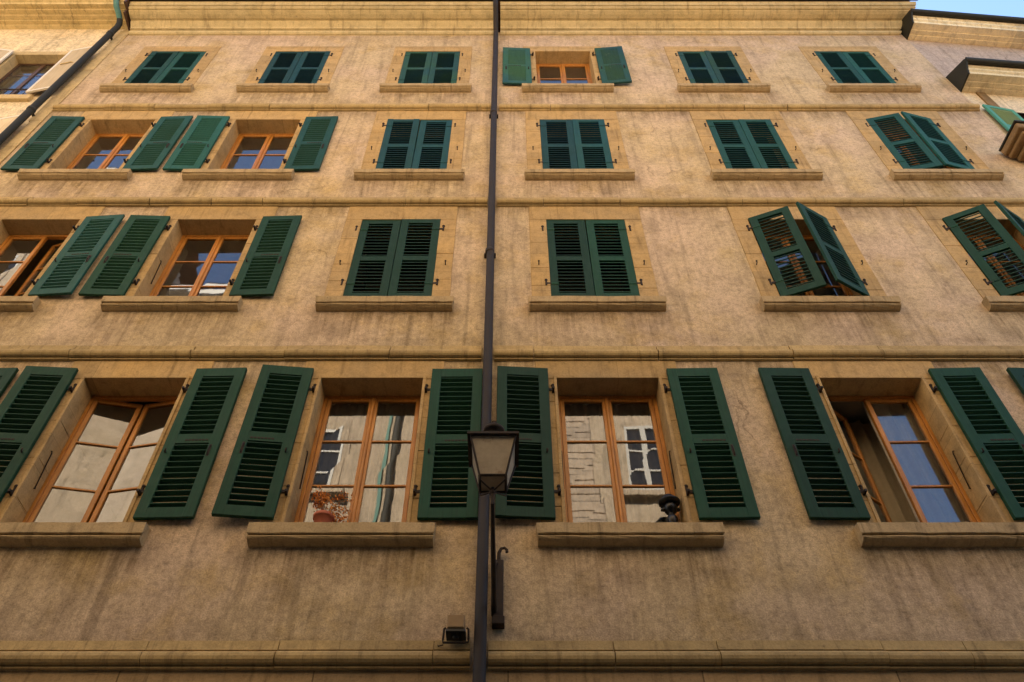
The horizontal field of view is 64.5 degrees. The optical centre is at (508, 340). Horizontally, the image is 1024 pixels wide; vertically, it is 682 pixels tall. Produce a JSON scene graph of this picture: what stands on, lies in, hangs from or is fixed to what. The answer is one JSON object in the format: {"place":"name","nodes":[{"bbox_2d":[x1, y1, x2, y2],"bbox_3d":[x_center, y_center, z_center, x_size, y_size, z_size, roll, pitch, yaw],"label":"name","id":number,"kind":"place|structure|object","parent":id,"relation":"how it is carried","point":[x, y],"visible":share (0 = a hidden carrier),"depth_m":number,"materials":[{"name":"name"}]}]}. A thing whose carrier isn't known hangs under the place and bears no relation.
{"place":"outdoors","nodes":[
{"label":"outdoors","id":0,"kind":"place"},
{"bbox_2d":[899,8,1023,160],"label":"house","id":1,"kind":"structure","parent":0,"point":[974,58],"depth_m":16.05,"materials":[{"name":"stone"}]},
{"bbox_2d":[910,0,1023,16],"label":"sky","id":2,"kind":"structure","parent":0,"point":[1014,8],"materials":[{"name":"blue"}]},
{"label":"ground","id":3,"kind":"structure","parent":0,"visible":0},
{"bbox_2d":[0,0,130,163],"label":"cream house","id":4,"kind":"structure","parent":3,"relation":"on","point":[45,45],"depth_m":16.18,"materials":[{"name":"stone"}]},
{"bbox_2d":[0,64,54,93],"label":"window","id":5,"kind":"structure","parent":4,"relation":"in","point":[42,67],"depth_m":15.51,"materials":[{"name":"brown wood"}]},
{"bbox_2d":[0,0,122,144],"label":"downpipe","id":6,"kind":"object","parent":4,"relation":"attached to","point":[29,111],"visible":1,"depth_m":14.53,"materials":[{"name":"black metal"}]},
{"bbox_2d":[0,0,1023,681],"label":"apartment building","id":7,"kind":"structure","parent":3,"relation":"on","point":[752,254],"depth_m":9.39,"materials":[{"name":"paint"}]},
{"bbox_2d":[0,235,67,295],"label":"window","id":8,"kind":"structure","parent":7,"relation":"in","point":[10,239],"depth_m":11.13,"materials":[{"name":"orange wood"}]},
{"bbox_2d":[22,396,177,521],"bbox_3d":[-4.030,1.295,8.232,1.098,1.964,0.149,0,-50,0],"label":"window","id":9,"kind":"structure","parent":7,"relation":"in","point":[73,440],"depth_m":8.41,"materials":[{"name":"orange wood"}]},
{"bbox_2d":[66,134,143,168],"bbox_3d":[-6.470,-2.906,13.091,1.083,1.869,0.075,0,-50,0],"label":"window","id":10,"kind":"structure","parent":7,"relation":"in","point":[110,157],"depth_m":13.35,"materials":[{"name":"orange wood"}]},
{"bbox_2d":[149,235,248,295],"bbox_3d":[-4.030,-0.870,10.697,1.083,1.864,0.075,0,-50,0],"label":"window","id":11,"kind":"structure","parent":7,"relation":"in","point":[219,240],"depth_m":10.92,"materials":[{"name":"orange wood"}]},
{"bbox_2d":[220,134,293,168],"bbox_3d":[-4.030,-2.906,13.091,1.083,1.869,0.075,0,-50,0],"label":"window","id":12,"kind":"structure","parent":7,"relation":"in","point":[269,137],"depth_m":13.37,"materials":[{"name":"orange wood"}]},
{"bbox_2d":[310,485,352,521],"bbox_3d":[-1.648,1.575,7.513,0.440,0.512,0.240,0,-50,0],"label":"potted plant","id":13,"kind":"object","parent":7,"relation":"on","point":[323,515],"visible":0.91,"depth_m":7.53,"materials":[{"name":"orange plant"}]},
{"bbox_2d":[294,396,420,521],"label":"window","id":14,"kind":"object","parent":7,"relation":"hanging from","point":[387,465],"visible":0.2,"depth_m":8.50,"materials":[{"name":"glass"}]},
{"bbox_2d":[434,613,469,646],"bbox_3d":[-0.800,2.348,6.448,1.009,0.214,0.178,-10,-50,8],"label":"spotlight","id":15,"kind":"object","parent":7,"relation":"attached to","point":[455,631],"visible":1,"depth_m":6.34,"materials":[{"name":"black metal"}]},
{"bbox_2d":[472,0,497,681],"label":"downpipe","id":16,"kind":"object","parent":7,"relation":"attached to","point":[480,642],"visible":1,"depth_m":8.56,"materials":[{"name":"black metal"}]},
{"bbox_2d":[467,421,518,628],"bbox_3d":[-0.117,1.414,6.548,0.404,1.203,1.362,0,-50,0],"label":"street lamp","id":17,"kind":"object","parent":7,"relation":"attached to","point":[493,452],"visible":1,"depth_m":6.30,"materials":[{"name":"metal"}]},
{"bbox_2d":[536,64,591,82],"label":"window","id":18,"kind":"structure","parent":7,"relation":"in","point":[562,67],"depth_m":15.86,"materials":[{"name":"orange wood"}]},
{"bbox_2d":[558,396,679,522],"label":"window","id":19,"kind":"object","parent":7,"relation":"hanging from","point":[589,464],"visible":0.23,"depth_m":8.46,"materials":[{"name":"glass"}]},
{"bbox_2d":[658,494,680,521],"bbox_3d":[1.515,1.620,7.511,0.206,0.450,0.206,0,-50,0],"label":"figurine","id":20,"kind":"object","parent":7,"relation":"on","point":[668,504],"visible":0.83,"depth_m":7.55,"materials":[{"name":"black metal"}]},
{"bbox_2d":[754,235,853,295],"bbox_3d":[3.860,-0.870,10.697,1.083,1.864,0.075,0,-50,0],"label":"window","id":21,"kind":"structure","parent":7,"relation":"in","point":[846,291],"depth_m":10.90,"materials":[{"name":"orange wood"}]},
{"bbox_2d":[839,420,916,521],"bbox_3d":[3.915,1.692,8.476,1.612,2.320,0.161,0,-50,0],"label":"curtain","id":22,"kind":"object","parent":7,"relation":"hanging from","point":[894,498],"visible":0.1,"depth_m":8.78,"materials":[{"name":"fabric"}]},
{"bbox_2d":[827,396,981,521],"bbox_3d":[3.915,1.374,8.299,1.098,1.964,0.357,0,-50,0],"label":"window","id":23,"kind":"structure","parent":7,"relation":"in","point":[970,512],"depth_m":8.40,"materials":[{"name":"orange wood"}]},
{"bbox_2d":[861,401,968,521],"bbox_3d":[4.247,1.427,8.250,0.545,2.320,0.143,0,-50,0],"label":"window","id":24,"kind":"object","parent":7,"relation":"hanging from","point":[919,464],"visible":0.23,"depth_m":8.43,"materials":[{"name":"glass"}]},
{"bbox_2d":[885,134,954,168],"bbox_3d":[6.550,-2.906,13.091,1.083,1.869,0.075,0,-50,0],"label":"window","id":25,"kind":"structure","parent":7,"relation":"in","point":[947,167],"depth_m":13.29,"materials":[{"name":"orange wood"}]},
{"bbox_2d":[955,235,1023,295],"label":"window","id":26,"kind":"structure","parent":7,"relation":"in","point":[1001,262],"depth_m":10.93,"materials":[{"name":"orange wood"}]}
]}

